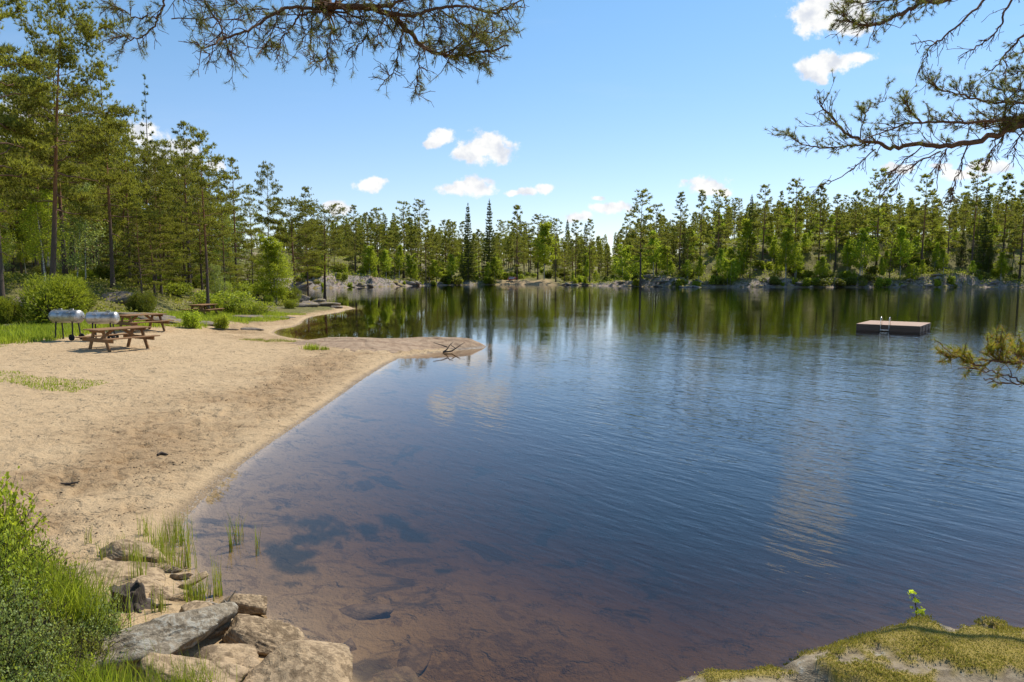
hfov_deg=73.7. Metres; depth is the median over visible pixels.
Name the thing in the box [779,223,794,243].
birch tree
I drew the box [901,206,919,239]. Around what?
pine tree
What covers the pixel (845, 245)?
birch tree
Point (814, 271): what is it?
birch tree
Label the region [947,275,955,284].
bush
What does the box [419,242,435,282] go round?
pine tree
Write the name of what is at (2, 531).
dwarf shrub
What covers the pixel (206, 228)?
pine tree
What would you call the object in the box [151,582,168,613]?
reed clump
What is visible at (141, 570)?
reed clump
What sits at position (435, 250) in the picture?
pine tree
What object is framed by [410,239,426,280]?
pine tree
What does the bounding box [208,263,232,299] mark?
birch tree
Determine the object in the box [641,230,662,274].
birch tree
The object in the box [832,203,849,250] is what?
pine tree
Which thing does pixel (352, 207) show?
pine tree
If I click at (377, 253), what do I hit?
pine tree
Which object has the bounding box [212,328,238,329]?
boulder
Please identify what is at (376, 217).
pine tree
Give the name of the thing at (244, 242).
pine tree
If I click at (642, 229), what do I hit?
pine tree
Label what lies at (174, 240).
pine tree
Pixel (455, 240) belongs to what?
pine tree
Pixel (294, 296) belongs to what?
bush
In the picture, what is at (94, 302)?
bush
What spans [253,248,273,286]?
pine tree
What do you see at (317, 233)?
pine tree
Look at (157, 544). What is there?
reed clump
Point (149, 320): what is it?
picnic table
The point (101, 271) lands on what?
bush
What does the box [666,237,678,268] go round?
pine tree
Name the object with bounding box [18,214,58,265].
birch tree
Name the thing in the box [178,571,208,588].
shore rock
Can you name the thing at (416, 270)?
birch tree
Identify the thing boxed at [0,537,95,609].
dwarf shrub
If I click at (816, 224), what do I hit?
birch tree
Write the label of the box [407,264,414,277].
birch tree
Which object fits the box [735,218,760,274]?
birch tree
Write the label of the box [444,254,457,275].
birch tree
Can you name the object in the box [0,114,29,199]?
pine tree
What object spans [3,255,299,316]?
undergrowth
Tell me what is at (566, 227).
spruce tree
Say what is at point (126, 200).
pine tree
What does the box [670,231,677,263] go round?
spruce tree
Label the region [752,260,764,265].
bush
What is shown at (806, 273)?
bush
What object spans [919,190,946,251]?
pine tree
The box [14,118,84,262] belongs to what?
pine tree
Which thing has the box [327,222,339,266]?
pine tree
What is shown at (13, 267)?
pine tree
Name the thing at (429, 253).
pine tree
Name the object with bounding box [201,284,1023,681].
lake bed
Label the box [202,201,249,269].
birch tree
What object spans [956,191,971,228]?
pine tree
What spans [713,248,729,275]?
birch tree
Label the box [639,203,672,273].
pine tree
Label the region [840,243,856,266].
birch tree
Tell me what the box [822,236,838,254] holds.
birch tree
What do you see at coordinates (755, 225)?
pine tree
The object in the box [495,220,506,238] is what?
pine tree
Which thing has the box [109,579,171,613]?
rock
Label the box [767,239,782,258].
birch tree
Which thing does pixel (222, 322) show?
bush
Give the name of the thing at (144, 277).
bush
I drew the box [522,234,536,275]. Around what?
pine tree
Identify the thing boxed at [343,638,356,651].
sunken rock
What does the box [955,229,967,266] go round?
spruce tree
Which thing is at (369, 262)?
birch tree
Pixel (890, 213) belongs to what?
spruce tree
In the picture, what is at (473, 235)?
pine tree
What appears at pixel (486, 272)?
birch tree
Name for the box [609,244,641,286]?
birch tree
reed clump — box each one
[85,524,92,544]
[95,539,111,559]
[119,536,142,561]
[127,547,147,578]
[136,513,152,536]
[138,522,192,561]
[140,539,194,569]
[150,508,196,545]
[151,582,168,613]
[173,564,221,602]
[178,522,196,567]
[207,550,222,597]
[225,517,233,552]
[227,513,246,544]
[254,527,261,556]
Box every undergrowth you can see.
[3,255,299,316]
[282,229,1023,285]
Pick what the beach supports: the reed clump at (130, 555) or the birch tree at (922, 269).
the reed clump at (130, 555)
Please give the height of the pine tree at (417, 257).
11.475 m
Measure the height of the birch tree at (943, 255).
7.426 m
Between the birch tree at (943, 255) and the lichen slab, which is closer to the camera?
the lichen slab
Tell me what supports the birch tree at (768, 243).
on the hillside
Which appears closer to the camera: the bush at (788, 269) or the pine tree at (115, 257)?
the pine tree at (115, 257)
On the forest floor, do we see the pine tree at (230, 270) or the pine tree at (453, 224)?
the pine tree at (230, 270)
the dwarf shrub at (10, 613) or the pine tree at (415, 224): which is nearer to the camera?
the dwarf shrub at (10, 613)
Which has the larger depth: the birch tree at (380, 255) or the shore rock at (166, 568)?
the birch tree at (380, 255)
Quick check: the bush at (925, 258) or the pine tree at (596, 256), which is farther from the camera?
the pine tree at (596, 256)
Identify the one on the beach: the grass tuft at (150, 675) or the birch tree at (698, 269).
the grass tuft at (150, 675)
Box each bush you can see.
[0,295,22,324]
[15,272,92,323]
[31,265,56,274]
[56,267,91,276]
[75,270,98,280]
[79,288,98,310]
[87,263,124,282]
[119,265,151,286]
[125,290,157,312]
[143,271,178,287]
[146,274,172,287]
[151,280,194,295]
[181,309,201,328]
[183,278,200,287]
[189,288,257,311]
[195,273,236,288]
[209,280,232,292]
[213,313,229,329]
[228,301,254,313]
[232,280,268,297]
[234,300,276,314]
[263,295,274,304]
[277,285,302,302]
[283,299,299,308]
[300,272,310,278]
[333,262,347,272]
[336,272,348,280]
[379,269,392,276]
[421,276,434,280]
[439,275,462,284]
[452,275,464,281]
[486,277,495,283]
[495,274,503,279]
[502,272,514,279]
[509,269,523,274]
[546,270,558,276]
[558,268,568,275]
[561,276,571,280]
[578,275,582,282]
[632,278,638,285]
[675,278,685,286]
[676,268,694,277]
[688,253,703,260]
[692,281,700,286]
[709,275,722,284]
[714,277,732,284]
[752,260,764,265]
[759,276,781,284]
[765,261,773,269]
[783,267,804,271]
[796,269,815,278]
[800,277,819,285]
[810,275,834,285]
[824,271,834,277]
[826,278,845,286]
[839,270,852,277]
[844,270,856,278]
[844,276,867,285]
[858,274,874,280]
[866,265,882,272]
[874,277,892,286]
[901,254,932,264]
[925,266,936,272]
[934,278,941,285]
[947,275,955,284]
[973,271,987,277]
[990,269,998,276]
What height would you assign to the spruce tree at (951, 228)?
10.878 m
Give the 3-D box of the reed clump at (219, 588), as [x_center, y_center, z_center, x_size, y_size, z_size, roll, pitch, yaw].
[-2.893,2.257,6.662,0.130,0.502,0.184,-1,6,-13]
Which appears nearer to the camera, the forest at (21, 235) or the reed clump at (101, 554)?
the reed clump at (101, 554)
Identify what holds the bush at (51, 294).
on the forest floor
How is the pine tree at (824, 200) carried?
on the hillside
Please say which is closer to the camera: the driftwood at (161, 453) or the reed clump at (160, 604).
the reed clump at (160, 604)
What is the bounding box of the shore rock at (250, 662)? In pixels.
[241,655,260,681]
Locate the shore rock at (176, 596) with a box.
[148,586,190,601]
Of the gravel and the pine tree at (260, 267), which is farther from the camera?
the pine tree at (260, 267)
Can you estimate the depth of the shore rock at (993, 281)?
172.50 m
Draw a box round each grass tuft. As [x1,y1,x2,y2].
[1,540,145,639]
[7,560,97,619]
[22,637,157,681]
[88,639,211,681]
[139,651,243,681]
[298,343,320,350]
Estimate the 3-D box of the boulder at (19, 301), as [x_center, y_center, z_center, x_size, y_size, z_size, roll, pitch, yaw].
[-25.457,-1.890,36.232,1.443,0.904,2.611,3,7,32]
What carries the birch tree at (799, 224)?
on the hillside
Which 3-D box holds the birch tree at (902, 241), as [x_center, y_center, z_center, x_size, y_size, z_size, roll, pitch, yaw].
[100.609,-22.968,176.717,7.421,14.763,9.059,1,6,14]
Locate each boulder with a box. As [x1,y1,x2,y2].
[12,297,26,308]
[100,291,135,304]
[117,312,175,320]
[153,317,182,323]
[199,321,213,325]
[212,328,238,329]
[235,315,295,318]
[240,327,263,329]
[293,303,318,306]
[297,294,310,302]
[312,299,325,302]
[318,302,340,306]
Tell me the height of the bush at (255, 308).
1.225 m
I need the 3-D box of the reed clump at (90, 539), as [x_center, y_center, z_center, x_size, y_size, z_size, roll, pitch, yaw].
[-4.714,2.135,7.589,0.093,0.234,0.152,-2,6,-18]
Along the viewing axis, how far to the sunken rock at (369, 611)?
6.59 m
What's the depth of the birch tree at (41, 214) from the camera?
40.02 m
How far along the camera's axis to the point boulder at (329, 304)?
63.10 m
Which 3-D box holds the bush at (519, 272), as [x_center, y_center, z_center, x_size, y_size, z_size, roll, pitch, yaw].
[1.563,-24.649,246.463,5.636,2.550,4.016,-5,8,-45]
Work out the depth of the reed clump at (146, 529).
7.98 m
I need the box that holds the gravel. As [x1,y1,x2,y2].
[169,350,447,616]
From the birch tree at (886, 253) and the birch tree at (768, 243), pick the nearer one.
the birch tree at (886, 253)
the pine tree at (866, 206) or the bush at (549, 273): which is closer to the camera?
the pine tree at (866, 206)
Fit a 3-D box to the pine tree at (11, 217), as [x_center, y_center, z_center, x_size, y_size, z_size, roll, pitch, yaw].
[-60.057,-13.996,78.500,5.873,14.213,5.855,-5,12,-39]
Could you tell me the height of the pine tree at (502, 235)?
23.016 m
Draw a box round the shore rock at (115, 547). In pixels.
[99,539,170,563]
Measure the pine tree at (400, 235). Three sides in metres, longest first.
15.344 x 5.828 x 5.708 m
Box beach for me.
[0,300,458,681]
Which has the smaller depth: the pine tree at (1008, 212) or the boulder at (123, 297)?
the boulder at (123, 297)
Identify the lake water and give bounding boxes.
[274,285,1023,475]
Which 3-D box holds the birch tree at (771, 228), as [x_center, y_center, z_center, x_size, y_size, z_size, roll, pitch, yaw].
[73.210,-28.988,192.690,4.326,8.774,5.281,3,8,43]
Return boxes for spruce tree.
[139,74,172,266]
[297,228,303,261]
[379,216,390,251]
[458,253,466,279]
[462,203,477,279]
[480,201,497,279]
[551,244,560,275]
[561,219,571,265]
[576,245,580,273]
[582,224,587,260]
[583,255,587,279]
[602,243,611,275]
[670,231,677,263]
[676,224,689,269]
[712,212,724,254]
[748,195,757,237]
[839,215,847,243]
[880,197,889,235]
[887,197,893,236]
[950,204,958,230]
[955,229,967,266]
[973,182,994,268]
[982,239,994,271]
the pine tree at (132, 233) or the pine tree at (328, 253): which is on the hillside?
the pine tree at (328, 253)
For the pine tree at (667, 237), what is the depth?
180.68 m
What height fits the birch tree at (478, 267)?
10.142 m
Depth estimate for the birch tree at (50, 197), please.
51.65 m
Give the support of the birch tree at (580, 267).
on the hillside
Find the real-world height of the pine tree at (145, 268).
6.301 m
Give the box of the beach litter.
[6,343,402,586]
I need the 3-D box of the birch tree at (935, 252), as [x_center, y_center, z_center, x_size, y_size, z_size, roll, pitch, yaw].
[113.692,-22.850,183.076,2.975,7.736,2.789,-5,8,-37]
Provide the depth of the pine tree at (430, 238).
197.91 m
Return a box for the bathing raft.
[856,317,930,341]
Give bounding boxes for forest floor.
[4,257,341,333]
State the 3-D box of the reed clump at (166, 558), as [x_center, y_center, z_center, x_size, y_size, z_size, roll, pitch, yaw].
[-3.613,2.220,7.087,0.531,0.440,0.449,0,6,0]
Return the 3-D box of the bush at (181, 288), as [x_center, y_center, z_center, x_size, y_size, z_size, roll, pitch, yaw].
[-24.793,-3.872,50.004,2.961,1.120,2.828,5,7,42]
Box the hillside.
[5,231,1023,288]
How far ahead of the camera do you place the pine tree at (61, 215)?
45.04 m
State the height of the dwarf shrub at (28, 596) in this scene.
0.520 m
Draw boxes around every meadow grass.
[0,305,307,344]
[0,338,108,391]
[241,338,299,341]
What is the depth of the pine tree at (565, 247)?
217.76 m
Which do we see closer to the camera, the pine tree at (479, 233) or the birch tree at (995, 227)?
the birch tree at (995, 227)
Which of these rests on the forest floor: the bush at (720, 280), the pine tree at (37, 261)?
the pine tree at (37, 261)
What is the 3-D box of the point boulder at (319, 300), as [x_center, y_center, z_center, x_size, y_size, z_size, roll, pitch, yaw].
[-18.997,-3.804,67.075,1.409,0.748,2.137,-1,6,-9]
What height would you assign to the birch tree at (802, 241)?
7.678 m
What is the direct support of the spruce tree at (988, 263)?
on the hillside
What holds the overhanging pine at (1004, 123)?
on the rock outcrop
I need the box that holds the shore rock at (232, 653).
[193,643,258,665]
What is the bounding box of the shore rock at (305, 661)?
[246,640,352,681]
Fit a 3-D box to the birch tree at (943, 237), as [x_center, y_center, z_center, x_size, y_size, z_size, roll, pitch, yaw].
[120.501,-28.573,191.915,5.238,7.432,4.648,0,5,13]
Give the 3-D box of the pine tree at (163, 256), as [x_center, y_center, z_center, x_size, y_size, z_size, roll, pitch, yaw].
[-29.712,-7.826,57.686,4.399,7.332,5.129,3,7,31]
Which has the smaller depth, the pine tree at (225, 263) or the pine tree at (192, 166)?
the pine tree at (225, 263)
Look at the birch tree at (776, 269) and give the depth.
177.42 m
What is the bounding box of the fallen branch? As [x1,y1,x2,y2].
[433,342,464,352]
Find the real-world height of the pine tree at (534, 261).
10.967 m
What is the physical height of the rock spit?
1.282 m
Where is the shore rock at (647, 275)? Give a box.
[643,274,656,277]
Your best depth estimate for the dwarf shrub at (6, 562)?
5.01 m
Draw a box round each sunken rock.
[339,603,393,619]
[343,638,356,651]
[372,666,419,681]
[397,643,432,675]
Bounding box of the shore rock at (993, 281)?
[987,280,999,283]
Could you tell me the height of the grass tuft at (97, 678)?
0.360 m
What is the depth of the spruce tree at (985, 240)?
181.63 m
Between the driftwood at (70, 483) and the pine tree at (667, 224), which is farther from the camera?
the pine tree at (667, 224)
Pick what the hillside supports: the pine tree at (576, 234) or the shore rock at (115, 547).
the pine tree at (576, 234)
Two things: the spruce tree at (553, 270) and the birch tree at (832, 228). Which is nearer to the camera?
the birch tree at (832, 228)
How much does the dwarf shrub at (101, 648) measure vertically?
0.562 m
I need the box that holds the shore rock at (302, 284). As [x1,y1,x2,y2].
[297,281,312,287]
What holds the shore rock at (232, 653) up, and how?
on the beach
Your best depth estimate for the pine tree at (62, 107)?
65.04 m
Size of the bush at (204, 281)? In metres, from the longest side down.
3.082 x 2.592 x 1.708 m
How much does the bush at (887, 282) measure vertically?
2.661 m
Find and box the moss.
[682,614,1023,681]
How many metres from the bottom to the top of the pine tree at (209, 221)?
13.070 m
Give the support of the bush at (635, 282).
on the hillside
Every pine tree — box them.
[0,0,78,297]
[0,0,143,279]
[0,64,82,277]
[0,73,23,195]
[0,73,69,266]
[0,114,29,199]
[0,129,24,202]
[0,132,26,273]
[0,138,28,228]
[0,187,19,240]
[0,194,13,234]
[5,37,115,275]
[6,171,36,272]
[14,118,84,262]
[24,116,121,272]
[27,99,103,274]
[52,99,130,264]
[57,119,129,262]
[62,70,166,287]
[74,217,114,269]
[92,118,160,278]
[92,138,149,266]
[99,149,134,179]
[99,195,165,267]
[103,137,188,263]
[104,150,154,265]
[111,206,166,294]
[113,216,158,270]
[115,148,188,288]
[115,197,158,282]
[123,185,194,296]
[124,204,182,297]
[133,205,191,273]
[144,138,195,277]
[148,157,212,269]
[151,157,199,276]
[154,120,228,286]
[156,126,243,307]
[164,151,210,284]
[166,153,211,278]
[170,236,194,282]
[174,191,222,292]
[175,165,243,253]
[183,170,220,271]
[192,246,215,277]
[193,200,220,251]
[193,251,211,280]
[201,190,247,289]
[215,157,261,285]
[221,253,242,285]
[231,184,264,283]
[237,249,258,278]
[238,253,256,283]
[248,196,325,290]
[249,160,286,292]
[253,238,280,286]
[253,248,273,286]
[287,186,330,299]
[295,203,361,297]
[316,220,330,245]
[326,236,335,273]
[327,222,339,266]
[342,218,364,271]
[343,204,364,272]
[343,217,362,270]
[343,236,354,259]
[357,212,377,273]
[361,207,393,273]
[361,225,373,253]
[371,207,380,230]
[373,232,385,276]
[378,214,391,238]
[386,200,421,277]
[388,217,401,249]
[388,239,404,278]
[390,213,398,249]
[393,231,407,279]
[400,212,409,240]
[405,197,436,276]
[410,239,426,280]
[413,246,423,267]
[417,218,434,284]
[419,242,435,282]
[421,237,437,267]
[424,224,441,269]
[429,235,443,281]
[434,219,460,267]
[438,231,452,270]
[440,221,459,255]
[443,221,461,260]
[445,219,453,254]
[455,221,472,257]
[467,233,479,275]
[471,229,485,276]
[488,232,503,268]
[493,232,505,271]
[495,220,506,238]
[495,221,509,246]
[503,205,530,279]
[505,220,511,233]
[509,233,527,268]
[512,226,519,263]
[515,222,536,271]
[518,248,526,266]
[519,221,527,241]
[519,240,529,275]
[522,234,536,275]
[526,214,550,278]
[529,246,541,269]
[535,215,554,264]
[544,217,567,281]
[557,245,570,281]
[562,238,582,274]
[564,219,587,277]
[577,218,600,282]
[577,244,584,269]
[590,241,598,272]
[590,250,595,279]
[596,247,606,276]
[601,243,610,275]
[601,248,613,275]
[609,231,631,277]
[614,214,638,254]
[619,188,659,286]
[636,215,649,252]
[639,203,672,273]
[646,213,669,270]
[655,217,671,254]
[662,226,675,273]
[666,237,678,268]
[669,190,697,270]
[670,224,682,256]
[681,225,696,268]
[686,189,713,258]
[694,213,706,241]
[698,189,737,274]
[721,200,736,244]
[725,197,742,239]
[733,213,748,250]
[734,198,745,230]
[743,236,759,277]
[751,184,781,262]
[755,210,766,239]
[762,200,773,221]
[773,190,785,229]
[776,177,819,276]
[778,217,785,240]
[797,191,813,222]
[801,183,836,259]
[818,195,830,235]
[825,193,851,269]
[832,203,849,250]
[840,190,865,258]
[840,195,850,214]
[842,213,857,247]
[851,167,898,264]
[853,199,872,230]
[859,192,871,220]
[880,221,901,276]
[887,195,908,233]
[892,192,902,221]
[897,204,905,223]
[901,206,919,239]
[901,234,918,272]
[905,173,949,267]
[912,219,932,251]
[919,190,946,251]
[932,187,964,259]
[935,206,944,228]
[946,198,962,227]
[952,211,970,240]
[955,157,996,274]
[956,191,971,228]
[966,198,992,251]
[969,182,992,214]
[980,173,1023,254]
[989,186,1008,241]
[999,181,1023,279]
[999,193,1019,242]
[1005,202,1023,258]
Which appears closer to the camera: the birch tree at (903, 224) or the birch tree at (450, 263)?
the birch tree at (903, 224)
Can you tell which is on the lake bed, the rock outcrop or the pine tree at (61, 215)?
the rock outcrop
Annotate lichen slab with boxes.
[68,602,237,677]
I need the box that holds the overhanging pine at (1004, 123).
[763,0,1023,222]
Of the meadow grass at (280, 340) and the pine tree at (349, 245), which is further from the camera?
the pine tree at (349, 245)
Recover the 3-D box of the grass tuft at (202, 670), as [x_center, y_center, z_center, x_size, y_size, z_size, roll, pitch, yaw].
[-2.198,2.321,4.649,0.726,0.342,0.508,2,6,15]
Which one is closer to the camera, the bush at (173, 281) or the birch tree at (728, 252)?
the bush at (173, 281)
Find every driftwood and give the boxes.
[60,481,79,484]
[156,451,167,455]
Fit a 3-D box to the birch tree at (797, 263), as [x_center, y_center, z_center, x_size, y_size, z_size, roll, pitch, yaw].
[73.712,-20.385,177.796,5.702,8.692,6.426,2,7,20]
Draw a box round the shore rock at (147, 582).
[131,575,164,592]
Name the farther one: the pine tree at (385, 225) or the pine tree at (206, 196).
the pine tree at (385, 225)
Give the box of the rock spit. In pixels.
[289,337,485,352]
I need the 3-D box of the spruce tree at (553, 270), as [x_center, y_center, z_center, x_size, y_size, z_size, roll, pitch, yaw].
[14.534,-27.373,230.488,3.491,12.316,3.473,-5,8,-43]
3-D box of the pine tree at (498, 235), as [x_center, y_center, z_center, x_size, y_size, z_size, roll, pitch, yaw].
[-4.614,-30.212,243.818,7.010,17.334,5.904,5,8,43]
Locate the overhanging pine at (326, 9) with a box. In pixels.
[93,0,540,106]
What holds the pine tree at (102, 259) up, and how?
on the forest floor
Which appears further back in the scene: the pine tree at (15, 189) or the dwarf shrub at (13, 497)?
the pine tree at (15, 189)
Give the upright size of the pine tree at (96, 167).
13.807 m
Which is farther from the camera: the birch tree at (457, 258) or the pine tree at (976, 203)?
the birch tree at (457, 258)
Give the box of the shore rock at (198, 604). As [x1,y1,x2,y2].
[179,600,232,638]
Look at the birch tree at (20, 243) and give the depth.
79.91 m
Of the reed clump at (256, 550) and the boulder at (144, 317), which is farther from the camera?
the boulder at (144, 317)
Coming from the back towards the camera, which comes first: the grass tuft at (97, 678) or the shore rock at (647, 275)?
the shore rock at (647, 275)
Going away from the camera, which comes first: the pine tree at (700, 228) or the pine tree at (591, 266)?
the pine tree at (591, 266)
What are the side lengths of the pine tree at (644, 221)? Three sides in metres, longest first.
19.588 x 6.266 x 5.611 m
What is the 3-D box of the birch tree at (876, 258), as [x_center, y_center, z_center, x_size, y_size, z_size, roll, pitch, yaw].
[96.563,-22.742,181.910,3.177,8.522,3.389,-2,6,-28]
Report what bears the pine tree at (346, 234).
on the hillside
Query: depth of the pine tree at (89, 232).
66.66 m
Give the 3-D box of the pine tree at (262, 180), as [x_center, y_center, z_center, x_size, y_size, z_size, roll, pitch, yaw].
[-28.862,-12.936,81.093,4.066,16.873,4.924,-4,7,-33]
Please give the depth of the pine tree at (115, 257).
54.17 m
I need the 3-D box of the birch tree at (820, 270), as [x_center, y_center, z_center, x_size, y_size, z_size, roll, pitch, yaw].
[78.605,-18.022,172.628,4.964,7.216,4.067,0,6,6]
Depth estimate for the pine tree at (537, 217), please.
223.19 m
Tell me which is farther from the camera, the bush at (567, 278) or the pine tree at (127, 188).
the bush at (567, 278)
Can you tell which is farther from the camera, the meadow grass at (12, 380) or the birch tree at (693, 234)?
the birch tree at (693, 234)
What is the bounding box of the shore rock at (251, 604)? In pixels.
[221,593,266,614]
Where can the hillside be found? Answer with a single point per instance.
(951, 264)
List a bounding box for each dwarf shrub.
[0,466,51,559]
[0,479,33,564]
[0,514,66,577]
[0,518,50,604]
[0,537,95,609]
[0,555,75,630]
[0,563,53,651]
[0,579,52,634]
[0,601,86,680]
[0,610,72,681]
[0,657,43,681]
[1,639,72,681]
[3,586,72,658]
[3,628,97,681]
[29,634,96,681]
[37,557,88,635]
[42,587,146,658]
[46,614,123,678]
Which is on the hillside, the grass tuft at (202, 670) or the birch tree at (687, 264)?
the birch tree at (687, 264)
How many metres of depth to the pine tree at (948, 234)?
183.80 m
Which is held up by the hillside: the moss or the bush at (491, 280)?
the bush at (491, 280)
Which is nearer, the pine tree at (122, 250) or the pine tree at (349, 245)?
the pine tree at (122, 250)
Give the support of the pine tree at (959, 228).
on the hillside
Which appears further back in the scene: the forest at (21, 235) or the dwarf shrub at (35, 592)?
the forest at (21, 235)
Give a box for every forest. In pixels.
[0,131,118,274]
[277,193,1023,273]
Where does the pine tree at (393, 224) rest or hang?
on the hillside
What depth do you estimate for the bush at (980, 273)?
175.39 m
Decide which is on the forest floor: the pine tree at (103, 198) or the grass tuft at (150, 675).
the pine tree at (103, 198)
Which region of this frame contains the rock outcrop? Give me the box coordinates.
[677,619,1023,681]
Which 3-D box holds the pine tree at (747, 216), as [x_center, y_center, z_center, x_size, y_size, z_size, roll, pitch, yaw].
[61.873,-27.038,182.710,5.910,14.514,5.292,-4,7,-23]
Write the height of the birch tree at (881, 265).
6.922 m
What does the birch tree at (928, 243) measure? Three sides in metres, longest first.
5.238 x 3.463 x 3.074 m
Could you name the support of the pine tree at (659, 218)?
on the hillside
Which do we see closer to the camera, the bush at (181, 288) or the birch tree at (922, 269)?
the bush at (181, 288)
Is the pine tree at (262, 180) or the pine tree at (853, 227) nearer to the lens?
the pine tree at (262, 180)
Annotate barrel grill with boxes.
[48,309,84,340]
[83,311,119,338]
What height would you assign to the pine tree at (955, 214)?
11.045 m
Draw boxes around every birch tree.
[0,199,20,251]
[0,214,26,271]
[0,222,23,269]
[5,189,72,280]
[6,175,74,266]
[10,225,33,273]
[16,230,34,265]
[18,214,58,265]
[29,208,68,261]
[42,181,113,278]
[46,252,76,273]
[57,200,90,259]
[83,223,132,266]
[172,246,194,275]
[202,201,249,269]
[207,214,256,287]
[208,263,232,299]
[249,233,298,302]
[359,244,380,274]
[360,245,379,273]
[373,267,377,276]
[378,242,391,256]
[378,249,394,278]
[391,265,398,276]
[392,244,405,272]
[403,253,421,280]
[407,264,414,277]
[411,264,419,278]
[426,259,441,277]
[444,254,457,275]
[454,252,464,268]
[465,254,480,275]
[484,262,491,275]
[489,256,499,277]
[528,221,564,278]
[531,250,545,268]
[576,263,582,275]
[578,247,597,268]
[582,259,588,276]
[591,270,599,280]
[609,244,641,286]
[611,257,618,280]
[628,255,648,276]
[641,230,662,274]
[641,252,648,270]
[648,255,655,269]
[654,244,668,272]
[657,245,676,270]
[665,260,675,273]
[679,229,701,253]
[681,259,694,275]
[693,256,705,279]
[713,214,727,234]
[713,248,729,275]
[718,258,738,285]
[724,246,736,260]
[728,259,741,280]
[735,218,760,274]
[735,251,754,278]
[759,224,769,243]
[764,225,777,242]
[764,236,778,249]
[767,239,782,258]
[771,229,801,278]
[773,261,779,275]
[779,207,796,223]
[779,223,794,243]
[788,247,806,273]
[796,221,804,232]
[796,233,811,258]
[805,230,814,246]
[811,214,821,235]
[813,256,831,276]
[813,260,821,275]
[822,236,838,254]
[830,217,845,239]
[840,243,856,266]
[841,239,851,254]
[844,227,879,275]
[856,213,865,232]
[865,207,888,235]
[869,241,881,264]
[878,257,887,274]
[883,224,915,277]
[883,232,901,253]
[883,251,891,276]
[893,217,913,238]
[902,262,920,282]
[907,235,924,257]
[907,250,919,266]
[917,259,927,275]
[924,237,932,252]
[929,219,940,234]
[930,227,951,248]
[930,242,940,266]
[932,232,947,256]
[937,248,949,273]
[951,229,959,241]
[966,260,977,275]
[971,222,981,239]
[976,227,996,248]
[989,218,1000,235]
[993,251,1009,279]
[996,259,1010,276]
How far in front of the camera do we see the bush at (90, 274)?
44.99 m
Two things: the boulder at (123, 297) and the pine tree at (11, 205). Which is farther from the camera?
the pine tree at (11, 205)
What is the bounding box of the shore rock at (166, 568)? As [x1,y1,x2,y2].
[155,563,181,572]
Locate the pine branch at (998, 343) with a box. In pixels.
[929,325,1023,388]
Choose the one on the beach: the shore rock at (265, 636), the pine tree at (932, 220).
the shore rock at (265, 636)
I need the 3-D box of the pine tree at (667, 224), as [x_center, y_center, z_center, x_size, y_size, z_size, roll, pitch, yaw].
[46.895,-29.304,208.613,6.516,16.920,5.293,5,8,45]
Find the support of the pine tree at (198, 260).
on the forest floor
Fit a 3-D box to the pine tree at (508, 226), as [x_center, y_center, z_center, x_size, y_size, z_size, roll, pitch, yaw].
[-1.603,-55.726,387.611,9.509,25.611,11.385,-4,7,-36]
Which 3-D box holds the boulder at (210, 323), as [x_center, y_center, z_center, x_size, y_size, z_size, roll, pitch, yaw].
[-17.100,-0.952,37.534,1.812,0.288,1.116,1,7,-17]
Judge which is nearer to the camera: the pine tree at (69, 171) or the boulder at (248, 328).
the boulder at (248, 328)
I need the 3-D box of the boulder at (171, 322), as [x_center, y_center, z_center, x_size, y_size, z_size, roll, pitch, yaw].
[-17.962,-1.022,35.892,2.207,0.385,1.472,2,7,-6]
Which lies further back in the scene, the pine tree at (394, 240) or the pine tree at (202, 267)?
the pine tree at (394, 240)
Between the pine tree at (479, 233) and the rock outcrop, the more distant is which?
the pine tree at (479, 233)
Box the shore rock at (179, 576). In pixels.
[170,572,192,579]
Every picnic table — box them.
[75,326,159,351]
[116,313,173,331]
[181,304,224,315]
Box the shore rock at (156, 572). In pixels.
[69,560,165,584]
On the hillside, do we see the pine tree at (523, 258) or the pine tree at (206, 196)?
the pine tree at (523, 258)
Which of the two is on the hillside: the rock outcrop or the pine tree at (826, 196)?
the pine tree at (826, 196)
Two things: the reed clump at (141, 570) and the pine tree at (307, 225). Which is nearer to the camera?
the reed clump at (141, 570)
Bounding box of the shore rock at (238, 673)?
[139,652,249,681]
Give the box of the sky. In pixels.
[0,0,1023,256]
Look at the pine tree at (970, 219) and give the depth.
188.55 m
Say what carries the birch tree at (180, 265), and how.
on the forest floor
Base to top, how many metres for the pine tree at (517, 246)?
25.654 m
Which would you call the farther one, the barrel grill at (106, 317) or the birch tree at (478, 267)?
the birch tree at (478, 267)
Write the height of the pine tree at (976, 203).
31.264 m
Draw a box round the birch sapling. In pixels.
[907,590,925,617]
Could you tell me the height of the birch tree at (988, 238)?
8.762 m
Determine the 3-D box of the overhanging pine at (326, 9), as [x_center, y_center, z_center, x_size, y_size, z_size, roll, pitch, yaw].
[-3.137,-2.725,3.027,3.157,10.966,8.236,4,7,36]
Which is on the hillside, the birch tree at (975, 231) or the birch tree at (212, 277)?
the birch tree at (975, 231)
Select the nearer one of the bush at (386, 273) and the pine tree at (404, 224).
the bush at (386, 273)
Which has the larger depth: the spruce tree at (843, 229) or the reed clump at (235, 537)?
the spruce tree at (843, 229)
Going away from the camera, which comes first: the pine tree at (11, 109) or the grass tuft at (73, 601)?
the grass tuft at (73, 601)
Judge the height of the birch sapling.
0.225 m
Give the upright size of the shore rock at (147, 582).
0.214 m
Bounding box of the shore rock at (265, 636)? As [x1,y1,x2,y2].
[221,613,304,655]
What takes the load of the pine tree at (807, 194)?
on the hillside
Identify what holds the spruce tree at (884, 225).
on the hillside

